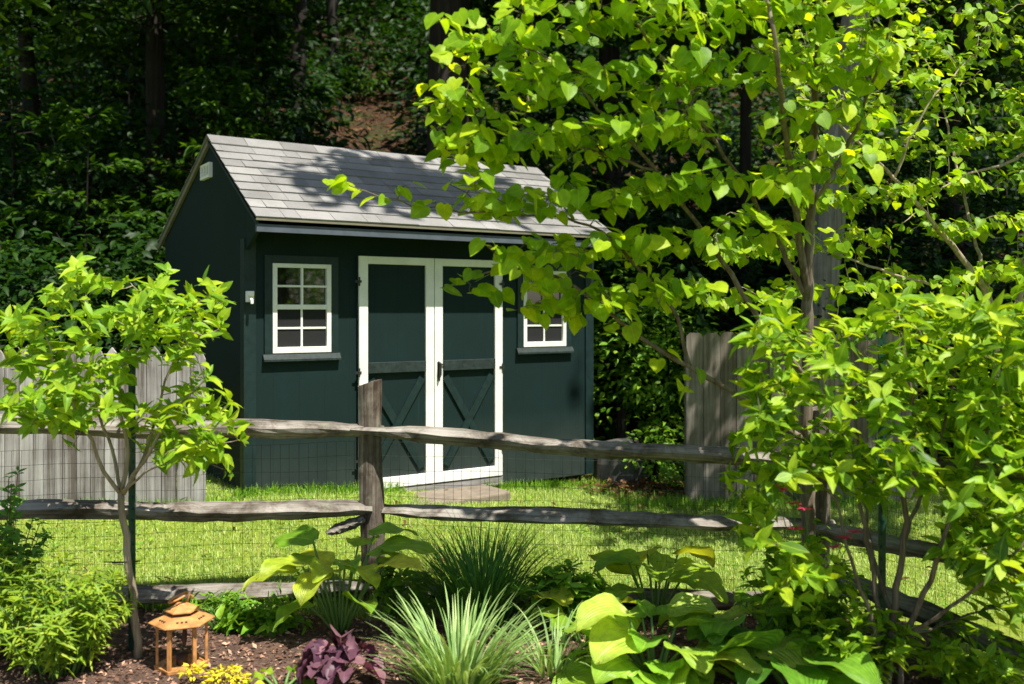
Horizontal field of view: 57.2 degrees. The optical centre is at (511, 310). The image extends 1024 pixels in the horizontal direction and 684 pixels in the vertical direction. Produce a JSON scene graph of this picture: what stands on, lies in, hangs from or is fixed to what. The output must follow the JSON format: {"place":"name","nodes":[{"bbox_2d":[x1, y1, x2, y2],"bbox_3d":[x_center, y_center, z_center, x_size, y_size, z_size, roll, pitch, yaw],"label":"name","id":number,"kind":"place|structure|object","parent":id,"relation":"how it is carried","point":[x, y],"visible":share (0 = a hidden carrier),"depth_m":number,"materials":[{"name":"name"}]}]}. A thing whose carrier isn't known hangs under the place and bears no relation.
{"place":"outdoors","nodes":[
{"label":"outdoors","id":0,"kind":"place"},
{"bbox_2d":[0,470,1022,618],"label":"lawn grass","id":1,"kind":"structure","parent":0,"point":[651,544],"depth_m":6.20,"materials":[{"name":"green plant"}]},
{"bbox_2d":[0,0,1023,681],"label":"ground","id":2,"kind":"structure","parent":0,"point":[376,124],"depth_m":6.40,"materials":[{"name":"green plant"}]},
{"bbox_2d":[0,201,107,353],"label":"woodland shrub","id":3,"kind":"object","parent":2,"relation":"on","point":[26,262],"visible":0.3,"depth_m":8.93,"materials":[{"name":"green plant"}]},
{"bbox_2d":[0,0,119,294],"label":"understorey tree","id":4,"kind":"object","parent":2,"relation":"on","point":[27,133],"visible":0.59,"depth_m":12.88,"materials":[{"name":"green plant"}]},
{"bbox_2d":[0,0,129,91],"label":"forest tree","id":5,"kind":"object","parent":2,"relation":"on","point":[47,20],"visible":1,"depth_m":11.13,"materials":[{"name":"green plant"}]},
{"bbox_2d":[0,0,129,189],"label":"forest tree","id":6,"kind":"object","parent":2,"relation":"on","point":[28,81],"visible":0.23,"depth_m":16.42,"materials":[{"name":"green plant"}]},
{"bbox_2d":[0,218,164,357],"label":"woodland shrub","id":7,"kind":"object","parent":2,"relation":"on","point":[68,324],"visible":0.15,"depth_m":9.10,"materials":[{"name":"green plant"}]},
{"bbox_2d":[0,97,169,296],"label":"understorey tree","id":8,"kind":"object","parent":2,"relation":"on","point":[76,134],"visible":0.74,"depth_m":10.98,"materials":[{"name":"green plant"}]},
{"bbox_2d":[0,109,190,274],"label":"woodland shrub","id":9,"kind":"object","parent":2,"relation":"on","point":[69,177],"visible":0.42,"depth_m":12.60,"materials":[{"name":"green plant"}]},
{"bbox_2d":[0,345,205,501],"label":"picket fence","id":10,"kind":"object","parent":2,"relation":"on","point":[151,375],"visible":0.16,"depth_m":6.54,"materials":[{"name":"grey wood"}]},
{"bbox_2d":[46,191,172,353],"bbox_3d":[-4.180,-0.025,10.519,2.107,2.604,2.061,0,0,0],"label":"woodland shrub","id":11,"kind":"object","parent":2,"relation":"on","point":[132,273],"visible":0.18,"depth_m":10.41,"materials":[{"name":"green plant"}]},
{"bbox_2d":[22,0,262,131],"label":"understorey tree","id":12,"kind":"object","parent":2,"relation":"on","point":[108,92],"visible":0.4,"depth_m":16.36,"materials":[{"name":"green plant"}]},
{"bbox_2d":[142,156,195,265],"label":"woodland shrub","id":13,"kind":"object","parent":2,"relation":"on","point":[178,187],"depth_m":12.24,"materials":[{"name":"green plant"}]},
{"bbox_2d":[0,0,344,254],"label":"forest tree","id":14,"kind":"object","parent":2,"relation":"on","point":[153,38],"visible":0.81,"depth_m":14.39,"materials":[{"name":"green plant"}]},
{"bbox_2d":[70,66,283,249],"bbox_3d":[-3.936,-1.321,12.177,3.060,3.621,2.060,0,0,0],"label":"understorey tree","id":15,"kind":"object","parent":2,"relation":"on","point":[248,126],"visible":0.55,"depth_m":11.98,"materials":[{"name":"green plant"}]},
{"bbox_2d":[218,1,240,103],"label":"forest tree","id":16,"kind":"object","parent":2,"relation":"on","point":[223,58],"visible":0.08,"depth_m":21.30,"materials":[{"name":"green plant"}]},
{"bbox_2d":[180,0,343,147],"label":"understorey tree","id":17,"kind":"object","parent":2,"relation":"on","point":[265,21],"visible":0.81,"depth_m":13.30,"materials":[{"name":"green plant"}]},
{"bbox_2d":[286,0,305,141],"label":"forest tree","id":18,"kind":"object","parent":2,"relation":"on","point":[301,7],"visible":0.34,"depth_m":18.35,"materials":[{"name":"brown plant"}]},
{"bbox_2d":[327,0,341,95],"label":"forest tree","id":19,"kind":"object","parent":2,"relation":"on","point":[332,7],"visible":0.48,"depth_m":22.36,"materials":[{"name":"brown plant"}]},
{"bbox_2d":[157,134,610,495],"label":"garden shed","id":20,"kind":"structure","parent":2,"relation":"on","point":[337,300],"depth_m":7.56,"materials":[{"name":"green wood"}]},
{"bbox_2d":[262,255,340,361],"bbox_3d":[-1.586,-0.020,7.101,0.604,0.790,0.072,0,0,-33],"label":"window","id":21,"kind":"structure","parent":20,"relation":"in","point":[301,292],"depth_m":7.10,"materials":[{"name":"white paint"}]},
{"bbox_2d":[355,256,433,487],"bbox_3d":[-0.935,0.488,7.501,0.695,1.835,0.053,0,0,-33],"label":"door","id":22,"kind":"structure","parent":20,"relation":"in","point":[396,294],"depth_m":7.53,"materials":[{"name":"green wood"}]},
{"bbox_2d":[434,258,504,482],"bbox_3d":[-0.347,0.488,7.862,0.676,1.835,0.091,0,0,-33],"label":"door","id":23,"kind":"structure","parent":20,"relation":"in","point":[469,366],"depth_m":7.87,"materials":[{"name":"green wood"}]},
{"bbox_2d":[516,264,573,353],"bbox_3d":[0.288,-0.020,8.327,0.604,0.790,0.072,0,0,-33],"label":"window","id":24,"kind":"structure","parent":20,"relation":"in","point":[529,333],"depth_m":8.30,"materials":[{"name":"white paint"}]},
{"bbox_2d":[358,0,469,158],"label":"forest tree","id":25,"kind":"object","parent":2,"relation":"on","point":[438,35],"visible":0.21,"depth_m":11.67,"materials":[{"name":"brown plant"}]},
{"bbox_2d":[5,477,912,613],"bbox_3d":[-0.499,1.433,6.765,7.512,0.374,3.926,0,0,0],"label":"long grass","id":26,"kind":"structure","parent":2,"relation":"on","point":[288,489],"depth_m":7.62,"materials":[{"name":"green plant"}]},
{"bbox_2d":[412,484,509,504],"bbox_3d":[-0.528,1.526,7.436,1.038,0.145,0.450,0,0,-33],"label":"doorstep","id":27,"kind":"object","parent":2,"relation":"on","point":[477,493],"visible":0.4,"depth_m":7.45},
{"bbox_2d":[0,605,951,683],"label":"mulch bed","id":28,"kind":"object","parent":2,"relation":"on","point":[681,633],"visible":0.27,"depth_m":4.36,"materials":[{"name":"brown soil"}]},
{"bbox_2d":[0,540,33,647],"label":"phlox clump","id":29,"kind":"object","parent":28,"relation":"on","point":[6,601],"visible":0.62,"depth_m":4.28,"materials":[{"name":"green plant"}]},
{"bbox_2d":[0,465,54,637],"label":"dark shrub","id":30,"kind":"object","parent":28,"relation":"on","point":[14,535],"visible":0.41,"depth_m":4.54,"materials":[{"name":"green plant"}]},
{"bbox_2d":[0,551,142,681],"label":"phlox clump","id":31,"kind":"object","parent":28,"relation":"on","point":[56,638],"visible":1,"depth_m":4.07,"materials":[{"name":"green plant"}]},
{"bbox_2d":[104,364,139,649],"bbox_3d":[-1.805,0.940,4.377,0.164,1.496,0.107,0,0,34],"label":"plant stake","id":32,"kind":"object","parent":28,"relation":"on","point":[132,500],"visible":0.57,"depth_m":4.40,"materials":[{"name":"black metal"}]},
{"bbox_2d":[0,252,254,658],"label":"hydrangea tree","id":33,"kind":"object","parent":28,"relation":"on","point":[64,410],"visible":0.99,"depth_m":4.14,"materials":[{"name":"green plant"}]},
{"bbox_2d":[148,591,214,675],"bbox_3d":[-1.474,1.420,4.200,0.283,0.332,0.246,0,0,-19],"label":"garden lantern","id":34,"kind":"object","parent":28,"relation":"on","point":[184,616],"visible":0.94,"depth_m":4.16,"materials":[{"name":"orange paint"}]},
{"bbox_2d":[176,662,208,680],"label":"yellow flowers","id":35,"kind":"object","parent":28,"relation":"on","point":[198,669],"visible":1,"depth_m":3.96,"materials":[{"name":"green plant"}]},
{"bbox_2d":[202,664,250,683],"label":"yellow flowers","id":36,"kind":"object","parent":28,"relation":"on","point":[220,672],"visible":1,"depth_m":3.95,"materials":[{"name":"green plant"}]},
{"bbox_2d":[208,604,249,633],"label":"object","id":37,"kind":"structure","parent":28,"relation":"on","point":[223,629],"depth_m":4.70,"materials":[{"name":"green plant"}]},
{"bbox_2d":[182,582,311,615],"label":"leafy perennial","id":38,"kind":"object","parent":28,"relation":"on","point":[227,596],"visible":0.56,"depth_m":4.94,"materials":[{"name":"green plant"}]},
{"bbox_2d":[213,601,312,636],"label":"leafy perennial","id":39,"kind":"object","parent":28,"relation":"on","point":[258,620],"visible":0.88,"depth_m":4.65,"materials":[{"name":"green plant"}]},
{"bbox_2d":[247,664,314,683],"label":"plant","id":40,"kind":"object","parent":28,"relation":"on","point":[260,676],"visible":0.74,"depth_m":3.96,"materials":[{"name":"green plant"}]},
{"bbox_2d":[295,625,385,683],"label":"purple heuchera","id":41,"kind":"object","parent":28,"relation":"on","point":[328,658],"visible":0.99,"depth_m":3.91,"materials":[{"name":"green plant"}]},
{"bbox_2d":[242,522,440,633],"bbox_3d":[-0.836,1.350,4.700,0.966,0.502,0.756,0,0,0],"label":"hosta","id":42,"kind":"object","parent":28,"relation":"on","point":[306,584],"visible":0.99,"depth_m":4.62,"materials":[{"name":"green plant"}]},
{"bbox_2d":[366,566,433,618],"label":"leafy perennial","id":43,"kind":"object","parent":28,"relation":"on","point":[385,590],"visible":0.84,"depth_m":4.94,"materials":[{"name":"green plant"}]},
{"bbox_2d":[359,583,568,683],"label":"strap leaf clump","id":44,"kind":"object","parent":28,"relation":"on","point":[461,660],"visible":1,"depth_m":3.92,"materials":[{"name":"green plant"}]},
{"bbox_2d":[370,501,602,627],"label":"ornamental grass","id":45,"kind":"object","parent":28,"relation":"on","point":[476,577],"depth_m":4.85,"materials":[{"name":"green plant"}]},
{"bbox_2d":[506,558,610,629],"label":"leafy perennial","id":46,"kind":"object","parent":28,"relation":"on","point":[591,584],"visible":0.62,"depth_m":4.69,"materials":[{"name":"green plant"}]},
{"bbox_2d":[490,603,639,678],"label":"strap leaf clump","id":47,"kind":"object","parent":28,"relation":"on","point":[555,661],"visible":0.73,"depth_m":4.14,"materials":[{"name":"green plant"}]},
{"bbox_2d":[523,585,637,645],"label":"hosta","id":48,"kind":"object","parent":28,"relation":"on","point":[560,597],"visible":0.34,"depth_m":4.55,"materials":[{"name":"green plant"}]},
{"bbox_2d":[322,0,914,548],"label":"redbud tree","id":49,"kind":"object","parent":28,"relation":"on","point":[468,146],"visible":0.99,"depth_m":3.98,"materials":[{"name":"green plant"}]},
{"bbox_2d":[552,592,762,683],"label":"hosta","id":50,"kind":"object","parent":28,"relation":"on","point":[607,624],"visible":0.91,"depth_m":3.89,"materials":[{"name":"green plant"}]},
{"bbox_2d":[588,545,728,620],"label":"hosta","id":51,"kind":"object","parent":28,"relation":"on","point":[691,573],"visible":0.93,"depth_m":4.87,"materials":[{"name":"green plant"}]},
{"bbox_2d":[656,589,827,667],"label":"hosta","id":52,"kind":"object","parent":28,"relation":"on","point":[683,603],"visible":0.44,"depth_m":4.11,"materials":[{"name":"green plant"}]},
{"bbox_2d":[697,617,884,683],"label":"hosta","id":53,"kind":"object","parent":28,"relation":"on","point":[862,669],"visible":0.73,"depth_m":3.76,"materials":[{"name":"green plant"}]},
{"bbox_2d":[733,546,871,661],"bbox_3d":[1.288,1.303,4.152,0.619,0.585,0.531,0,0,0],"label":"leafy perennial","id":54,"kind":"object","parent":28,"relation":"on","point":[781,618],"visible":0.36,"depth_m":4.11,"materials":[{"name":"green plant"}]},
{"bbox_2d":[776,484,863,622],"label":"pink flowering plant","id":55,"kind":"object","parent":28,"relation":"on","point":[812,540],"visible":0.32,"depth_m":4.17,"materials":[{"name":"green plant"}]},
{"bbox_2d":[784,598,925,683],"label":"leafy perennial","id":56,"kind":"object","parent":28,"relation":"on","point":[893,649],"visible":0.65,"depth_m":3.88,"materials":[{"name":"green plant"}]},
{"bbox_2d":[718,279,1023,683],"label":"hydrangea shrub","id":57,"kind":"object","parent":28,"relation":"on","point":[876,406],"visible":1,"depth_m":3.72,"materials":[{"name":"green plant"}]},
{"bbox_2d":[878,312,885,643],"bbox_3d":[1.624,0.845,4.123,0.030,1.680,0.031,0,0,34],"label":"plant stake","id":58,"kind":"object","parent":28,"relation":"on","point":[882,545],"visible":0.3,"depth_m":4.12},
{"bbox_2d":[895,611,1023,683],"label":"leafy perennial","id":59,"kind":"object","parent":28,"relation":"on","point":[976,666],"visible":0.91,"depth_m":3.85,"materials":[{"name":"green plant"}]},
{"bbox_2d":[404,0,580,143],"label":"understorey tree","id":60,"kind":"object","parent":2,"relation":"on","point":[572,49],"visible":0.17,"depth_m":14.61,"materials":[{"name":"green plant"}]},
{"bbox_2d":[57,488,931,587],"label":"fallen leaves","id":61,"kind":"object","parent":2,"relation":"on","point":[523,535],"visible":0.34,"depth_m":6.17,"materials":[{"name":"brown plant"}]},
{"bbox_2d":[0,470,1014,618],"bbox_3d":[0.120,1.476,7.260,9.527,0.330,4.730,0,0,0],"label":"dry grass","id":62,"kind":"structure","parent":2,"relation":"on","point":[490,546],"depth_m":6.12,"materials":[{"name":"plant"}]},
{"bbox_2d":[0,0,1023,442],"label":"undergrowth","id":63,"kind":"object","parent":2,"relation":"on","point":[392,44],"visible":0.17,"depth_m":16.48,"materials":[{"name":"green plant"}]},
{"bbox_2d":[0,379,1023,681],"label":"split rail fence","id":64,"kind":"object","parent":2,"relation":"on","point":[370,507],"visible":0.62,"depth_m":5.06,"materials":[{"name":"grey wood"}]},
{"bbox_2d":[0,52,1023,440],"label":"groundcover","id":65,"kind":"object","parent":2,"relation":"on","point":[710,272],"visible":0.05,"depth_m":18.22,"materials":[{"name":"green plant"}]},
{"bbox_2d":[7,43,1018,468],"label":"leaf litter","id":66,"kind":"object","parent":2,"relation":"on","point":[413,153],"visible":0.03,"depth_m":19.75,"materials":[{"name":"brown plant"}]},
{"bbox_2d":[423,0,610,176],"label":"understorey tree","id":67,"kind":"object","parent":2,"relation":"on","point":[537,18],"visible":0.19,"depth_m":12.75,"materials":[{"name":"green plant"}]},
{"bbox_2d":[75,0,1013,28],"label":"wood","id":68,"kind":"object","parent":2,"relation":"on","point":[356,8],"visible":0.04,"depth_m":25.78,"materials":[{"name":"green plant"}]},
{"bbox_2d":[516,116,657,332],"bbox_3d":[0.542,-1.026,12.516,2.871,2.906,2.715,0,0,0],"label":"woodland shrub","id":69,"kind":"object","parent":2,"relation":"on","point":[584,169],"visible":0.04,"depth_m":12.05,"materials":[{"name":"green plant"}]},
{"bbox_2d":[426,0,758,284],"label":"forest tree","id":70,"kind":"object","parent":2,"relation":"on","point":[608,54],"visible":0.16,"depth_m":13.90,"materials":[{"name":"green plant"}]},
{"bbox_2d":[557,474,685,506],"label":"dry leaves","id":71,"kind":"object","parent":2,"relation":"on","point":[644,482],"visible":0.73,"depth_m":8.39,"materials":[{"name":"brown plant"}]},
{"bbox_2d":[616,405,627,438],"bbox_3d":[1.090,1.310,9.401,0.133,0.723,0.137,0,0,22],"label":"short stump","id":72,"kind":"object","parent":2,"relation":"on","point":[621,425],"visible":0.52,"depth_m":9.36,"materials":[{"name":"brown wood"}]},
{"bbox_2d":[592,438,653,485],"bbox_3d":[1.058,1.451,8.900,0.585,0.459,0.470,0,0,0],"label":"boulder","id":73,"kind":"object","parent":2,"relation":"on","point":[619,470],"visible":0.21,"depth_m":8.69,"materials":[{"name":"grey stone"}]},
{"bbox_2d":[594,257,691,442],"bbox_3d":[1.196,0.544,9.812,1.794,2.272,1.778,0,0,0],"label":"woodland shrub","id":74,"kind":"object","parent":2,"relation":"on","point":[612,397],"visible":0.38,"depth_m":9.62,"materials":[{"name":"green plant"}]},
{"bbox_2d":[618,416,683,486],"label":"woodland shrub","id":75,"kind":"object","parent":2,"relation":"on","point":[656,465],"visible":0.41,"depth_m":8.68,"materials":[{"name":"green plant"}]},
{"bbox_2d":[609,267,725,466],"bbox_3d":[1.550,0.624,9.590,1.366,2.161,1.314,0,0,32],"label":"woodland shrub","id":76,"kind":"object","parent":2,"relation":"on","point":[652,385],"visible":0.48,"depth_m":9.48,"materials":[{"name":"green plant"}]},
{"bbox_2d":[660,460,685,489],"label":"woodland shrub","id":77,"kind":"object","parent":2,"relation":"on","point":[678,472],"visible":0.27,"depth_m":8.29,"materials":[{"name":"green plant"}]},
{"bbox_2d":[585,15,779,369],"bbox_3d":[1.931,-1.256,11.289,2.745,4.418,3.028,0,0,-18],"label":"understorey tree","id":78,"kind":"object","parent":2,"relation":"on","point":[673,214],"visible":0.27,"depth_m":11.13,"materials":[{"name":"green plant"}]},
{"bbox_2d":[642,212,799,432],"bbox_3d":[2.419,0.226,10.434,2.067,2.652,2.165,0,0,0],"label":"woodland shrub","id":79,"kind":"object","parent":2,"relation":"on","point":[721,323],"visible":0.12,"depth_m":10.24,"materials":[{"name":"green plant"}]},
{"bbox_2d":[622,0,939,333],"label":"forest tree","id":80,"kind":"object","parent":2,"relation":"on","point":[748,37],"visible":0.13,"depth_m":12.45,"materials":[{"name":"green plant"}]},
{"bbox_2d":[684,332,916,502],"bbox_3d":[2.450,0.922,8.049,1.961,1.496,0.262,0,0,0],"label":"board fence","id":81,"kind":"object","parent":2,"relation":"on","point":[712,412],"visible":0.23,"depth_m":7.93,"materials":[{"name":"grey wood"}]},
{"bbox_2d":[798,0,870,334],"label":"forest tree","id":82,"kind":"object","parent":2,"relation":"on","point":[824,263],"visible":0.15,"depth_m":9.27,"materials":[{"name":"grey plant"}]},
{"bbox_2d":[749,250,958,456],"bbox_3d":[3.333,0.540,9.590,2.509,2.347,2.616,0,0,0],"label":"woodland shrub","id":83,"kind":"object","parent":2,"relation":"on","point":[853,298],"visible":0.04,"depth_m":9.40,"materials":[{"name":"green plant"}]},
{"bbox_2d":[696,0,1023,554],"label":"redbud tree","id":84,"kind":"object","parent":2,"relation":"on","point":[962,182],"visible":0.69,"depth_m":6.08,"materials":[{"name":"green plant"}]},
{"bbox_2d":[752,26,1023,273],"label":"understorey tree","id":85,"kind":"object","parent":2,"relation":"on","point":[987,177],"visible":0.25,"depth_m":11.02,"materials":[{"name":"green plant"}]},
{"bbox_2d":[758,0,1023,372],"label":"forest tree","id":86,"kind":"object","parent":2,"relation":"on","point":[960,30],"visible":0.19,"depth_m":12.10,"materials":[{"name":"green plant"}]},
{"bbox_2d":[837,226,1023,456],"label":"woodland shrub","id":87,"kind":"object","parent":2,"relation":"on","point":[930,273],"visible":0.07,"depth_m":9.62,"materials":[{"name":"green plant"}]},
{"bbox_2d":[866,43,1023,302],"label":"understorey tree","id":88,"kind":"object","parent":2,"relation":"on","point":[965,124],"visible":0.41,"depth_m":11.01,"materials":[{"name":"green plant"}]}
]}

